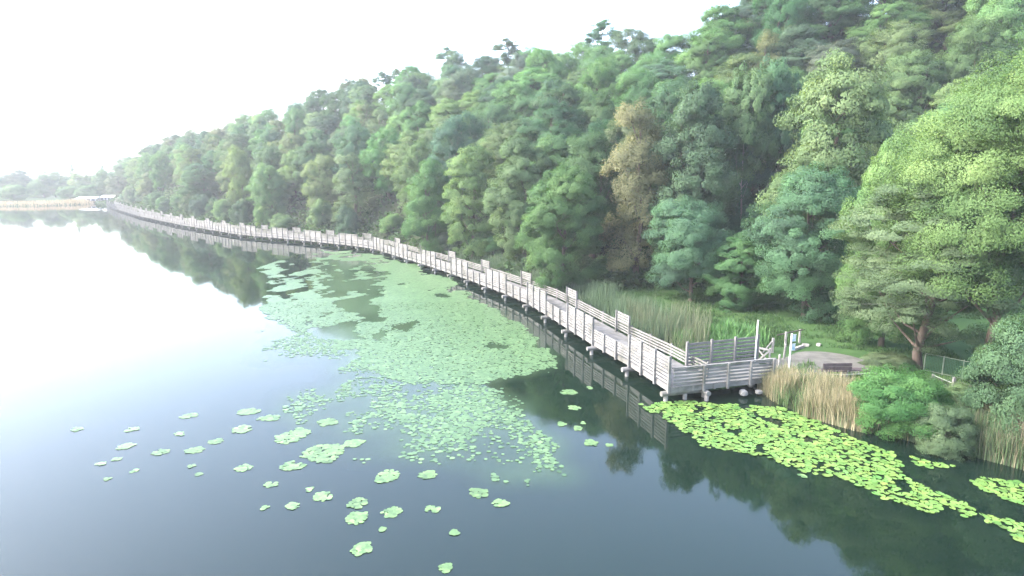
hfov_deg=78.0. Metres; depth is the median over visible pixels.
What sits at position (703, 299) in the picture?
grass
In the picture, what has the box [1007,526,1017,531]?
lily pad
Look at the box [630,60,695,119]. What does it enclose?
broadleaf tree
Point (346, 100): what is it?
broadleaf tree
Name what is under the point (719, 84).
broadleaf tree
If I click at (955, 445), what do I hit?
bank shrub
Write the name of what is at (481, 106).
broadleaf tree
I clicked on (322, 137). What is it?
broadleaf tree
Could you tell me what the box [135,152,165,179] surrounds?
broadleaf tree
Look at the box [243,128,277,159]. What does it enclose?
broadleaf tree
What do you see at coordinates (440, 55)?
pine tree
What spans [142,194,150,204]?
shrub
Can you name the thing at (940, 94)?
broadleaf tree
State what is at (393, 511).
pondweed patch
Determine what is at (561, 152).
broadleaf tree
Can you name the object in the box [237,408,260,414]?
pondweed patch
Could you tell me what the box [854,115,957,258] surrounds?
broadleaf tree
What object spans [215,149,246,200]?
broadleaf tree
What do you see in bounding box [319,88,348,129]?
broadleaf tree
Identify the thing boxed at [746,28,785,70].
tall tree
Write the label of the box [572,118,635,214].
broadleaf tree
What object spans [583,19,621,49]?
pine tree
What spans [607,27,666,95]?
broadleaf tree
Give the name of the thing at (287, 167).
broadleaf tree
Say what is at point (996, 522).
lily pad
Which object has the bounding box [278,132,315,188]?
broadleaf tree
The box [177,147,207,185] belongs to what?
broadleaf tree
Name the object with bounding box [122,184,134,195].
shrub
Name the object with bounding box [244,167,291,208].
broadleaf tree
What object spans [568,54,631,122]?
broadleaf tree
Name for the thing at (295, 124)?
broadleaf tree
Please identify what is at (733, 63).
broadleaf tree
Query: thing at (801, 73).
broadleaf tree
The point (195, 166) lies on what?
broadleaf tree
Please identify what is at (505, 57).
pine tree
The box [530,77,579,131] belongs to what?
broadleaf tree
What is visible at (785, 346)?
bollard
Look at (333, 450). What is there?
pondweed patch
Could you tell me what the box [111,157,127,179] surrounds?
broadleaf tree
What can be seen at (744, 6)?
broadleaf tree
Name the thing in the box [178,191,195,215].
shrub
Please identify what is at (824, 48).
broadleaf tree
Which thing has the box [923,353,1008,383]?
fence
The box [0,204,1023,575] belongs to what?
water
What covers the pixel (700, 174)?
broadleaf tree
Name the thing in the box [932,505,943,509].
lily pad
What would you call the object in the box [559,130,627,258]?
tall tree
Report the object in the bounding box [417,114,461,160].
broadleaf tree
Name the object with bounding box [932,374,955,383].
handrail
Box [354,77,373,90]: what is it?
broadleaf tree
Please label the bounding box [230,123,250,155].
broadleaf tree
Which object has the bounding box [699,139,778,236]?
broadleaf tree
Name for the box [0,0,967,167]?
sky
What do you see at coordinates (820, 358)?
path
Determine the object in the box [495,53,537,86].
broadleaf tree
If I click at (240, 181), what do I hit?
broadleaf tree
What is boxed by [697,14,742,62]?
broadleaf tree
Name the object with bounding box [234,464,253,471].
pondweed patch
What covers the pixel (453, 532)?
pondweed patch
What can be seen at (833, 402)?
tan reeds
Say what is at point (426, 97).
broadleaf tree
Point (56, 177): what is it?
shore tree
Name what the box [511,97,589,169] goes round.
broadleaf tree
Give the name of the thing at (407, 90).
broadleaf tree
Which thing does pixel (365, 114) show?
broadleaf tree
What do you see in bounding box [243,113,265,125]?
broadleaf tree
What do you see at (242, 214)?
shrub
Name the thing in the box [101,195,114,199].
boat shed
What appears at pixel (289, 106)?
broadleaf tree
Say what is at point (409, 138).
broadleaf tree
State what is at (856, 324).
upright tree
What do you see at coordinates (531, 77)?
broadleaf tree
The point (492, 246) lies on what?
shrub
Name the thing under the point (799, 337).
rail fence
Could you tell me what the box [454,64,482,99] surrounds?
broadleaf tree
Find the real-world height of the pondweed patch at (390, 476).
0.015 m
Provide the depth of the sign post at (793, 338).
29.39 m
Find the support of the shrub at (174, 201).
on the ground at (959, 347)
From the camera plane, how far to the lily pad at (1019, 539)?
17.62 m
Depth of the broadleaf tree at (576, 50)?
103.04 m
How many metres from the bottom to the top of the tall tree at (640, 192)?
15.764 m
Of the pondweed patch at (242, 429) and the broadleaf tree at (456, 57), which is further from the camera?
the broadleaf tree at (456, 57)
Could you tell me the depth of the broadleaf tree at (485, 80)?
103.77 m
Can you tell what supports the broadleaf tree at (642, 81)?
on the ground at (959, 347)
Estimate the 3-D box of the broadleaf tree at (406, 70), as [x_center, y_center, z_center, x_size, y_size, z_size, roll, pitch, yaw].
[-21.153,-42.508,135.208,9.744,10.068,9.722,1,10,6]
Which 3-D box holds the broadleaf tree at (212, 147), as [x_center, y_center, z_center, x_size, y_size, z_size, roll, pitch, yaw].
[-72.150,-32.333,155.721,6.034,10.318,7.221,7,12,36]
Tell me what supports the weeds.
on the ground at (959, 347)
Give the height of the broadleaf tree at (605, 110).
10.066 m
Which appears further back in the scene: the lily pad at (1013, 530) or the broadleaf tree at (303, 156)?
the broadleaf tree at (303, 156)
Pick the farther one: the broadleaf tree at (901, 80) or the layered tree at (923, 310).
the broadleaf tree at (901, 80)
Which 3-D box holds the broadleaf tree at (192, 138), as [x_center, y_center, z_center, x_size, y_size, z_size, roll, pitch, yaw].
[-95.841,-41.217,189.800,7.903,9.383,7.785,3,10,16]
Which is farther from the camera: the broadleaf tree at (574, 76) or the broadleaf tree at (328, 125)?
the broadleaf tree at (328, 125)
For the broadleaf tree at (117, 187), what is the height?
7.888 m
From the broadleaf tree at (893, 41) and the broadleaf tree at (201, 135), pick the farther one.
the broadleaf tree at (201, 135)
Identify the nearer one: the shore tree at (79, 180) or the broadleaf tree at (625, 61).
the broadleaf tree at (625, 61)
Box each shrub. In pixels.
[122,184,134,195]
[124,188,131,202]
[125,186,137,202]
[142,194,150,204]
[148,191,164,205]
[154,196,167,208]
[157,199,171,212]
[168,193,180,210]
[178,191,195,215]
[187,194,209,216]
[205,197,220,216]
[210,198,237,220]
[228,198,255,223]
[253,203,277,226]
[269,212,297,229]
[306,198,334,230]
[335,204,361,234]
[378,213,404,232]
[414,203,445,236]
[429,231,462,250]
[463,229,504,256]
[846,362,961,440]
[857,350,922,373]
[911,401,981,462]
[945,381,994,410]
[955,313,1023,435]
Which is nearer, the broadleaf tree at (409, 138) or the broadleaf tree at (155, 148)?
the broadleaf tree at (409, 138)
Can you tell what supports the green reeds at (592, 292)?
on the ground at (959, 347)
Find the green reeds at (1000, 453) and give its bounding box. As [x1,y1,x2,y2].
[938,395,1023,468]
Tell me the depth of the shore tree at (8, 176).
261.99 m
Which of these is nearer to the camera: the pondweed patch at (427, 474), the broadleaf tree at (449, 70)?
the pondweed patch at (427, 474)
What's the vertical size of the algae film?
0.001 m
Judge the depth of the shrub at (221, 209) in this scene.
120.22 m
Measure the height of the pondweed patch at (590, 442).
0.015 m
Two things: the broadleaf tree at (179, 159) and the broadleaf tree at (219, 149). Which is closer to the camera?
the broadleaf tree at (219, 149)
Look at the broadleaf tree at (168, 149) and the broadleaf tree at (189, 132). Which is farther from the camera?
the broadleaf tree at (189, 132)
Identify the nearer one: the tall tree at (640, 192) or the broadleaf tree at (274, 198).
the tall tree at (640, 192)
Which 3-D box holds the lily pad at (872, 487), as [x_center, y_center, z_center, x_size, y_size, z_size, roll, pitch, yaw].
[11.763,6.481,20.544,0.307,0.021,0.304,3,16,1]
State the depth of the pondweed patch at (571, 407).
27.67 m
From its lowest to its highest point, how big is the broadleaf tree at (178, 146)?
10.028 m
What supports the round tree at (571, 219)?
on the ground at (959, 347)
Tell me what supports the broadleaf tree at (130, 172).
on the ground at (959, 347)
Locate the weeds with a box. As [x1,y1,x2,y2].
[668,318,769,367]
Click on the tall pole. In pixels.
(756, 340)
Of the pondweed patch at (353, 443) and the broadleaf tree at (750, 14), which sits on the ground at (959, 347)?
the broadleaf tree at (750, 14)
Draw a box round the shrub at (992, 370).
[955,313,1023,435]
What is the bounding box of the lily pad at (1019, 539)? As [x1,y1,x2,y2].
[1013,536,1023,542]
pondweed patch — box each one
[70,427,83,431]
[111,457,122,460]
[116,442,135,449]
[124,427,139,431]
[151,449,169,454]
[173,431,184,435]
[179,413,197,418]
[184,446,204,453]
[208,438,223,443]
[232,425,251,432]
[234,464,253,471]
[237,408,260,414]
[256,415,279,420]
[263,482,278,487]
[274,427,310,443]
[279,460,306,470]
[285,502,299,509]
[299,443,344,462]
[313,491,332,501]
[317,418,337,426]
[343,439,365,446]
[345,511,367,524]
[346,497,367,508]
[350,542,372,555]
[374,469,399,482]
[379,526,386,531]
[380,506,402,517]
[417,470,437,478]
[425,505,440,512]
[438,563,452,572]
[449,529,459,534]
[469,488,487,497]
[491,498,509,506]
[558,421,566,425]
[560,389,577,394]
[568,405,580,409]
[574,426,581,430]
[584,439,598,445]
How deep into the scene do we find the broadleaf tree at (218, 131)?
169.52 m
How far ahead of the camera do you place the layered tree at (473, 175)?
66.65 m
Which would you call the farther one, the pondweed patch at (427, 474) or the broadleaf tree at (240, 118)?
the broadleaf tree at (240, 118)
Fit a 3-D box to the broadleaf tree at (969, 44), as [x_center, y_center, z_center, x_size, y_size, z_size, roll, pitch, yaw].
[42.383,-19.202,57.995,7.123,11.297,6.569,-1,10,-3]
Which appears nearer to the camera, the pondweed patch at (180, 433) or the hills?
the pondweed patch at (180, 433)
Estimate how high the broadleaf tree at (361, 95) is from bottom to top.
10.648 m
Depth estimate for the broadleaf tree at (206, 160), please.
149.04 m
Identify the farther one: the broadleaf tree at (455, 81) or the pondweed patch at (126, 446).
the broadleaf tree at (455, 81)
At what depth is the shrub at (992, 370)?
23.06 m
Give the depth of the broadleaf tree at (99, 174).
243.12 m
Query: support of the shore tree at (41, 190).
on the ground at (959, 347)
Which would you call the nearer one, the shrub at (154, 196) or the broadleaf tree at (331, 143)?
the broadleaf tree at (331, 143)
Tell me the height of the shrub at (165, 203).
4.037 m
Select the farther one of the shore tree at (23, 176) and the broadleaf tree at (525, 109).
the shore tree at (23, 176)
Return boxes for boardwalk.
[106,200,776,401]
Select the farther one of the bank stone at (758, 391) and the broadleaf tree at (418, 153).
the broadleaf tree at (418, 153)
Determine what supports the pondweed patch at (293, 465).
on the water
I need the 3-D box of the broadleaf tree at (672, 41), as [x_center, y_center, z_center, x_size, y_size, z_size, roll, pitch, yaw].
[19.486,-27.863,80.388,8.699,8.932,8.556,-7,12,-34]
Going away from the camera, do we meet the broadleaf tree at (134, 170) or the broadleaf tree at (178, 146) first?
the broadleaf tree at (178, 146)
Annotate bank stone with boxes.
[739,389,747,395]
[755,390,762,393]
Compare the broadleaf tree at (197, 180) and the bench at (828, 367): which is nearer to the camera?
the bench at (828, 367)
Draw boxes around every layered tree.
[439,143,506,259]
[750,47,901,299]
[825,171,1023,369]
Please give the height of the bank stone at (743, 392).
0.281 m
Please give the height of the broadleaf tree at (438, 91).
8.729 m
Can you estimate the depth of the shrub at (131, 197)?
188.84 m
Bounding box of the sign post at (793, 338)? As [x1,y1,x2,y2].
[788,333,796,368]
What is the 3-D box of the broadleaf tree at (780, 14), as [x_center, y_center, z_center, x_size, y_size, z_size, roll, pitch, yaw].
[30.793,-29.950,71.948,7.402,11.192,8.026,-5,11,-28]
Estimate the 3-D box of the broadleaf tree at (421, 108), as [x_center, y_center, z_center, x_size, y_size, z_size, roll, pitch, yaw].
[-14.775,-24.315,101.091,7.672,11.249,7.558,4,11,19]
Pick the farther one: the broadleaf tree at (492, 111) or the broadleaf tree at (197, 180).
the broadleaf tree at (197, 180)
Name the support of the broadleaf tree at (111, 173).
on the ground at (959, 347)
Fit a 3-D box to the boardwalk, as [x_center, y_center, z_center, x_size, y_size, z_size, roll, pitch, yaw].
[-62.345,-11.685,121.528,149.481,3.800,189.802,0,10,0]
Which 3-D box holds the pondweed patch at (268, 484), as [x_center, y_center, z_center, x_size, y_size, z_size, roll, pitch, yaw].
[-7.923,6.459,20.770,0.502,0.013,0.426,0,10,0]
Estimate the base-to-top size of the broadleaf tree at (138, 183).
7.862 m
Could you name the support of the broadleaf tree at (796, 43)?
on the ground at (959, 347)
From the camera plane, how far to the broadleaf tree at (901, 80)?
56.72 m
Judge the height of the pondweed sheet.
0.016 m
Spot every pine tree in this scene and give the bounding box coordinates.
[371,71,390,102]
[387,68,402,91]
[434,47,456,77]
[491,38,521,73]
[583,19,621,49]
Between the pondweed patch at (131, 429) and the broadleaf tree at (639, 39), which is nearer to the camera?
the pondweed patch at (131, 429)
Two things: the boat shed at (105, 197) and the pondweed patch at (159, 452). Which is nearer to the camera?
the pondweed patch at (159, 452)
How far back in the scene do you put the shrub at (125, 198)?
195.01 m
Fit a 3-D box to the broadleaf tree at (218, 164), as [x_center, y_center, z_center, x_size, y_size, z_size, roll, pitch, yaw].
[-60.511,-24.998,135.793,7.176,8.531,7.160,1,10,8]
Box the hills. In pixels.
[0,158,117,177]
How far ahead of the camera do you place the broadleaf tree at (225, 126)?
180.07 m
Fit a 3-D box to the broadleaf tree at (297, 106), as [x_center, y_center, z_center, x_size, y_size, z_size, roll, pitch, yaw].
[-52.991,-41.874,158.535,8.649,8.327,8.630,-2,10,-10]
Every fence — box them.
[777,329,802,344]
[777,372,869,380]
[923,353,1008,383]
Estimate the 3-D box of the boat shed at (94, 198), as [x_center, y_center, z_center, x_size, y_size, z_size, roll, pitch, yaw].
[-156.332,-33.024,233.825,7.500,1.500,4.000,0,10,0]
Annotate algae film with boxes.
[292,259,551,449]
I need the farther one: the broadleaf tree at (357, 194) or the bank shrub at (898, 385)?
the broadleaf tree at (357, 194)
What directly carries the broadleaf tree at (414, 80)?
on the ground at (959, 347)
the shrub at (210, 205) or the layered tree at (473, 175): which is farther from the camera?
the shrub at (210, 205)
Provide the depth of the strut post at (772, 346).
33.58 m
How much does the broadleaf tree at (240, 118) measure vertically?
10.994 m
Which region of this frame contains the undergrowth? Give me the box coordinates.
[95,0,1023,309]
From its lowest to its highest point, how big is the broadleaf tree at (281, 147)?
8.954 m
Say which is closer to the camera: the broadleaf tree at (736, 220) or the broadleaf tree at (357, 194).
the broadleaf tree at (736, 220)
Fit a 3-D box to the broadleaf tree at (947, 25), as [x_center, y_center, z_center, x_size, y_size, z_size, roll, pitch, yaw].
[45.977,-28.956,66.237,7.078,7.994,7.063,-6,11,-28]
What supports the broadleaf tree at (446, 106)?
on the ground at (959, 347)
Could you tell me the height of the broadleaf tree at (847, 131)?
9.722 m
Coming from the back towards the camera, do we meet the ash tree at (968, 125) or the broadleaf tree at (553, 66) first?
the broadleaf tree at (553, 66)
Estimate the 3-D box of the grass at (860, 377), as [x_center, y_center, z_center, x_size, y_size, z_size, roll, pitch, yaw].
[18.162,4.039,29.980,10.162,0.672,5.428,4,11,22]
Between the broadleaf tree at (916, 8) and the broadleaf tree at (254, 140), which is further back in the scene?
the broadleaf tree at (254, 140)
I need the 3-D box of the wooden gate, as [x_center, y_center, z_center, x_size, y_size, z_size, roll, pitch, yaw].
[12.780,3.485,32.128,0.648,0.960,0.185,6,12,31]
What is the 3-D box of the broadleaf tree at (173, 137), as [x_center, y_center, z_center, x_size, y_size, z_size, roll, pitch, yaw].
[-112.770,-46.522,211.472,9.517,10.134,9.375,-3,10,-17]
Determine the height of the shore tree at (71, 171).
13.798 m
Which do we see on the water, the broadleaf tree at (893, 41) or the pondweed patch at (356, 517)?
the pondweed patch at (356, 517)
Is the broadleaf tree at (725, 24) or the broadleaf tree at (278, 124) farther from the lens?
the broadleaf tree at (278, 124)
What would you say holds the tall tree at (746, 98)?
on the ground at (959, 347)
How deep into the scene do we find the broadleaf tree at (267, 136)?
132.62 m
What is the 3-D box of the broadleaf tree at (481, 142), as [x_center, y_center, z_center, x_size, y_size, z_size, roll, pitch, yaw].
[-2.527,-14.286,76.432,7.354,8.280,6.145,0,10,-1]
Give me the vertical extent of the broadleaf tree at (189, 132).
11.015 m
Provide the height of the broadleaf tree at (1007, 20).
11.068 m
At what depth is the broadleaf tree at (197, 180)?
136.46 m
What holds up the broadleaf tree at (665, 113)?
on the ground at (959, 347)
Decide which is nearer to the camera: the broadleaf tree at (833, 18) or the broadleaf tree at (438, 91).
the broadleaf tree at (833, 18)
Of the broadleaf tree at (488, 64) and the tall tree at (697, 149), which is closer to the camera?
the tall tree at (697, 149)
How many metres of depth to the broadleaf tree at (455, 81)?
105.65 m
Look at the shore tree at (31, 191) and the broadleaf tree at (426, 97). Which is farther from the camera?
the shore tree at (31, 191)
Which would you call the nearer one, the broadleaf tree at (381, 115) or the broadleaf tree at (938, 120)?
the broadleaf tree at (938, 120)
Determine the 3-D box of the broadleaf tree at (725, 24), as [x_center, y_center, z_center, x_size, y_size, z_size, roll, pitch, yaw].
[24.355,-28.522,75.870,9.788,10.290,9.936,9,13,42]
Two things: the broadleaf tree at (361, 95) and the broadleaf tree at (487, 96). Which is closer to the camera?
the broadleaf tree at (487, 96)
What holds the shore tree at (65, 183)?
on the ground at (959, 347)
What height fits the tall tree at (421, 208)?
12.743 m
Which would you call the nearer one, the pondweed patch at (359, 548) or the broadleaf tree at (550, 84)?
the pondweed patch at (359, 548)
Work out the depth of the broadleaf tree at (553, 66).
92.60 m
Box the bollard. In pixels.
[783,344,786,358]
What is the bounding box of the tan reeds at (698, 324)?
[618,293,714,355]
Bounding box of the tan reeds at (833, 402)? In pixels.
[756,362,908,440]
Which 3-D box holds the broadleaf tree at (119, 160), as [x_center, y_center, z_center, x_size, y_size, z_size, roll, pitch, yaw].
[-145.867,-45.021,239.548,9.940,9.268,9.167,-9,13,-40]
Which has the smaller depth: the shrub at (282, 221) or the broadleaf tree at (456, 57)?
the shrub at (282, 221)
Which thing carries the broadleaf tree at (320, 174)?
on the ground at (959, 347)
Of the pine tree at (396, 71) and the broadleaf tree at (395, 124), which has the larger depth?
the pine tree at (396, 71)
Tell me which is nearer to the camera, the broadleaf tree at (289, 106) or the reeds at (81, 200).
the broadleaf tree at (289, 106)
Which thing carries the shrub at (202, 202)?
on the ground at (959, 347)
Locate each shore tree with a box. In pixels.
[0,173,26,188]
[0,184,33,200]
[9,169,31,196]
[24,182,49,197]
[26,174,55,197]
[40,170,71,196]
[55,185,78,198]
[57,175,73,187]
[67,172,91,187]
[68,164,74,179]
[73,184,108,196]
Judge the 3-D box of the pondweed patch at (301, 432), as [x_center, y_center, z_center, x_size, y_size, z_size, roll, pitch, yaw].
[-8.551,5.767,24.672,1.196,0.016,1.546,7,13,36]
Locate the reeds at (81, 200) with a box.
[0,197,93,205]
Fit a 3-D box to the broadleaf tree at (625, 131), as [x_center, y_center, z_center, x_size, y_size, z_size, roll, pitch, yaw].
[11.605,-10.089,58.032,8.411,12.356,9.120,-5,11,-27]
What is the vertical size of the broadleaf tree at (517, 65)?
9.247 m
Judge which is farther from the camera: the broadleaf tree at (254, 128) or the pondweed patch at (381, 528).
the broadleaf tree at (254, 128)
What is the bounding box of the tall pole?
[754,320,758,361]
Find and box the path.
[762,351,1007,402]
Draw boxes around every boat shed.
[76,197,101,200]
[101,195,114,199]
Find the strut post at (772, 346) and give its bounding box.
[762,338,774,352]
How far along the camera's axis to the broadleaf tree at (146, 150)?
209.66 m
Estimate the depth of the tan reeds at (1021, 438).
22.41 m
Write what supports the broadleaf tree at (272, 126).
on the ground at (959, 347)
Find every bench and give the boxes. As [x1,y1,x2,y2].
[817,363,851,376]
[844,367,870,375]
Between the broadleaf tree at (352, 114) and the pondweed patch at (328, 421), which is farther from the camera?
the broadleaf tree at (352, 114)
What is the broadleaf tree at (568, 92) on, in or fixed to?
on the ground at (959, 347)
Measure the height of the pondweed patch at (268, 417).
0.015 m
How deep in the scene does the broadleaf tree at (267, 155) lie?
117.50 m
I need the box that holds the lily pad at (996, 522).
[990,520,1001,524]
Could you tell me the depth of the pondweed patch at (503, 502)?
19.62 m
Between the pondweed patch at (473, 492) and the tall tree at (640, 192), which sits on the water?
the pondweed patch at (473, 492)
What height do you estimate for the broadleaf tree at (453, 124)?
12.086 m
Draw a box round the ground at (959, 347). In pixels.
[1,9,1023,466]
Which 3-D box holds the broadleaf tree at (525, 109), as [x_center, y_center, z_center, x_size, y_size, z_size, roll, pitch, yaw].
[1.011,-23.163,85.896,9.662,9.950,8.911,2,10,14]
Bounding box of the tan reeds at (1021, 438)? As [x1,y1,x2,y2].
[955,399,1023,470]
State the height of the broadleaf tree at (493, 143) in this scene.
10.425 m
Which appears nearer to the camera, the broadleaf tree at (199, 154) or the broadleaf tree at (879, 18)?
the broadleaf tree at (879, 18)
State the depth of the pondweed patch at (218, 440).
24.14 m
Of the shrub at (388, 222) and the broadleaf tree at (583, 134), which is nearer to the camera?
the broadleaf tree at (583, 134)
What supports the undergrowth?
on the ground at (959, 347)
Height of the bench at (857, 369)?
0.492 m
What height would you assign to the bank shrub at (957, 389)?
1.394 m
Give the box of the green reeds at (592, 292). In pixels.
[445,246,691,347]
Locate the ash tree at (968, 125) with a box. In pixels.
[864,22,1023,365]
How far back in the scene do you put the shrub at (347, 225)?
94.07 m
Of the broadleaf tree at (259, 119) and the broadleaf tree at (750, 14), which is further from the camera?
the broadleaf tree at (259, 119)
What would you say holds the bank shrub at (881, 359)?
on the ground at (959, 347)
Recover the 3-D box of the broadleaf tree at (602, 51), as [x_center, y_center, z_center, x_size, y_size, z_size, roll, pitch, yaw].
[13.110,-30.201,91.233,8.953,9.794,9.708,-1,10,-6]
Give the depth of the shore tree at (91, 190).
235.80 m
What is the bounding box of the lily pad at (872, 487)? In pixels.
[868,485,878,489]
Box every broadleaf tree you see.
[90,169,112,194]
[103,175,127,193]
[106,168,125,182]
[111,157,124,180]
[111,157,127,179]
[122,156,139,181]
[124,158,147,184]
[131,158,149,180]
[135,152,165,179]
[135,172,159,196]
[135,173,148,194]
[138,146,150,156]
[139,143,153,150]
[147,150,174,190]
[148,142,162,154]
[156,144,173,175]
[160,134,179,146]
[160,139,174,161]
[167,142,184,173]
[171,135,190,146]
[171,148,183,182]
[173,143,198,184]
[175,168,219,203]
[176,128,196,142]
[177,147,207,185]
[181,135,200,157]
[181,163,216,194]
[189,146,202,158]
[194,130,212,155]
[199,133,218,156]
[200,150,220,181]
[203,126,226,145]
[206,135,224,162]
[211,139,228,175]
[213,152,232,188]
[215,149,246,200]
[219,133,255,167]
[221,144,256,202]
[222,122,233,137]
[227,112,251,130]
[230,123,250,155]
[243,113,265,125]
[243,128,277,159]
[244,124,274,153]
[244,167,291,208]
[246,113,269,129]
[247,107,282,132]
[248,162,291,224]
[250,142,290,188]
[252,129,281,159]
[263,121,285,136]
[268,140,281,150]
[269,119,286,139]
[273,141,295,171]
[277,149,308,199]
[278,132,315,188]
[280,108,307,146]
[281,100,304,121]
[283,104,304,116]
[291,140,333,196]
[299,95,323,131]
[299,111,331,134]
[300,154,340,207]
[301,88,337,111]
[304,128,333,166]
[306,114,342,152]
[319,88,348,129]
[327,123,379,188]
[327,124,360,165]
[330,152,374,221]
[334,78,355,100]
[335,115,368,144]
[338,79,374,116]
[343,99,380,128]
[347,85,381,128]
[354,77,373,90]
[355,103,376,145]
[358,126,407,198]
[365,107,393,154]
[370,84,405,122]
[379,130,426,190]
[380,115,406,141]
[385,81,421,121]
[390,136,434,215]
[391,65,428,88]
[391,75,427,114]
[398,100,433,150]
[402,89,439,117]
[412,72,437,96]
[415,98,464,138]
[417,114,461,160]
[426,110,484,194]
[427,64,460,94]
[432,77,471,114]
[436,68,480,114]
[438,49,473,77]
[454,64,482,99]
[456,89,497,114]
[460,101,489,146]
[462,135,505,194]
[465,103,510,176]
[470,55,502,81]
[471,72,503,101]
[477,76,523,113]
[481,116,538,190]
[485,80,541,139]
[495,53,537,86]
[499,51,541,78]
[506,66,561,118]
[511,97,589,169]
[514,45,554,61]
[514,133,583,213]
[519,47,571,90]
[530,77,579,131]
[530,82,593,136]
[542,51,577,79]
[557,40,597,80]
[561,68,594,103]
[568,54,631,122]
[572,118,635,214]
[575,45,625,94]
[576,90,630,133]
[580,118,622,145]
[595,111,680,241]
[605,49,635,105]
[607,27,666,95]
[609,67,669,126]
[626,74,692,147]
[630,31,691,90]
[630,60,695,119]
[670,126,754,195]
[673,3,757,86]
[674,77,734,170]
[682,34,734,87]
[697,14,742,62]
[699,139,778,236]
[712,52,763,86]
[733,0,791,54]
[735,0,775,43]
[750,0,818,61]
[757,23,833,75]
[778,66,819,169]
[784,0,875,42]
[791,110,862,167]
[800,36,866,107]
[837,0,933,54]
[846,19,938,108]
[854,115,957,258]
[867,0,925,13]
[869,48,949,131]
[898,0,945,14]
[910,0,987,49]
[910,103,974,175]
[927,73,1004,151]
[930,14,1022,109]
[942,0,1023,75]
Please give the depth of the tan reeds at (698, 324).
37.55 m
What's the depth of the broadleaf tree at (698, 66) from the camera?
71.02 m
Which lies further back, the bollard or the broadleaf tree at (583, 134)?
the broadleaf tree at (583, 134)
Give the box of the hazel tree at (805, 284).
[738,160,869,325]
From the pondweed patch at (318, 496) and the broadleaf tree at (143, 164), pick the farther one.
the broadleaf tree at (143, 164)
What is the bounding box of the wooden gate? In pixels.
[758,347,770,363]
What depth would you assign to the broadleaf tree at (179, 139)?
194.34 m
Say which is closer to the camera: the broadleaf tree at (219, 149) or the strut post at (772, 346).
the strut post at (772, 346)
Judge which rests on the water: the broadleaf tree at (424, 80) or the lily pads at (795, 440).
the lily pads at (795, 440)
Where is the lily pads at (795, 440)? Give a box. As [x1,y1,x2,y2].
[639,400,1023,499]
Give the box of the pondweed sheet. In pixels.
[256,250,566,485]
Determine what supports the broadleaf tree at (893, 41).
on the ground at (959, 347)
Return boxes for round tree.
[514,160,609,295]
[641,194,739,301]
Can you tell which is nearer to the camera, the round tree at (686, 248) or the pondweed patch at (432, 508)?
the pondweed patch at (432, 508)
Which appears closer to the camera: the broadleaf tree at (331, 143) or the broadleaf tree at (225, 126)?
the broadleaf tree at (331, 143)
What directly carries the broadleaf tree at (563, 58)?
on the ground at (959, 347)
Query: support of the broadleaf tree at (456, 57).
on the ground at (959, 347)
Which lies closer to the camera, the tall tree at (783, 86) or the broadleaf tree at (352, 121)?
the tall tree at (783, 86)
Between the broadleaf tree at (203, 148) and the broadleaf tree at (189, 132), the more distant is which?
the broadleaf tree at (189, 132)
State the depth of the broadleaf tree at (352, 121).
116.98 m
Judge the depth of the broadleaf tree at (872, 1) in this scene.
75.35 m
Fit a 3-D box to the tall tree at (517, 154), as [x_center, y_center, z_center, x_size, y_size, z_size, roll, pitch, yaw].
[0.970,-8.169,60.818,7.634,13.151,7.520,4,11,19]
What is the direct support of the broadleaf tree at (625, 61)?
on the ground at (959, 347)
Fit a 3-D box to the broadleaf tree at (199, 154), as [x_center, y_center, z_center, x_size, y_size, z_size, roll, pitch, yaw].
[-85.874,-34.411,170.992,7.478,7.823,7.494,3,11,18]
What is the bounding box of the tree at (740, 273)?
[696,231,777,312]
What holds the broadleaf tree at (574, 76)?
on the ground at (959, 347)
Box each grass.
[602,283,962,359]
[791,355,1002,388]
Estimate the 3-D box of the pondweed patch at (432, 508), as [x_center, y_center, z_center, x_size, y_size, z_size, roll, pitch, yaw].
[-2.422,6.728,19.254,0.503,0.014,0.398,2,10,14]
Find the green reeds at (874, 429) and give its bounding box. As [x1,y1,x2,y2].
[757,356,912,441]
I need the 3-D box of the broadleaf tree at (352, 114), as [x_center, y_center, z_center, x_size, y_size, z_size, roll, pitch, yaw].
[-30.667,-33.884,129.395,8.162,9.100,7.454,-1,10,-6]
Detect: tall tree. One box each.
[400,157,455,255]
[481,132,555,264]
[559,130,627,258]
[596,96,673,276]
[636,78,742,282]
[716,61,781,253]
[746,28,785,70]
[749,53,807,235]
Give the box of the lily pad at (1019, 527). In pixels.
[1013,524,1022,529]
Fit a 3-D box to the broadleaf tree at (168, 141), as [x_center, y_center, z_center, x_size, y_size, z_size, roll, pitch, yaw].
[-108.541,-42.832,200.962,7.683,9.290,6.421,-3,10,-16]
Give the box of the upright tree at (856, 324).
[835,129,940,346]
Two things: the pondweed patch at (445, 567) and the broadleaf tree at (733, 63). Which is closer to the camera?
the pondweed patch at (445, 567)
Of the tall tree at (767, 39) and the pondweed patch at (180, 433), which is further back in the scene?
the tall tree at (767, 39)
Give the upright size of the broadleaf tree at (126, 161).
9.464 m
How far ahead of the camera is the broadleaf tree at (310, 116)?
138.35 m
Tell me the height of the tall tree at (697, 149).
16.993 m
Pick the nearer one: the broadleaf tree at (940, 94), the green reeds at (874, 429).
the green reeds at (874, 429)

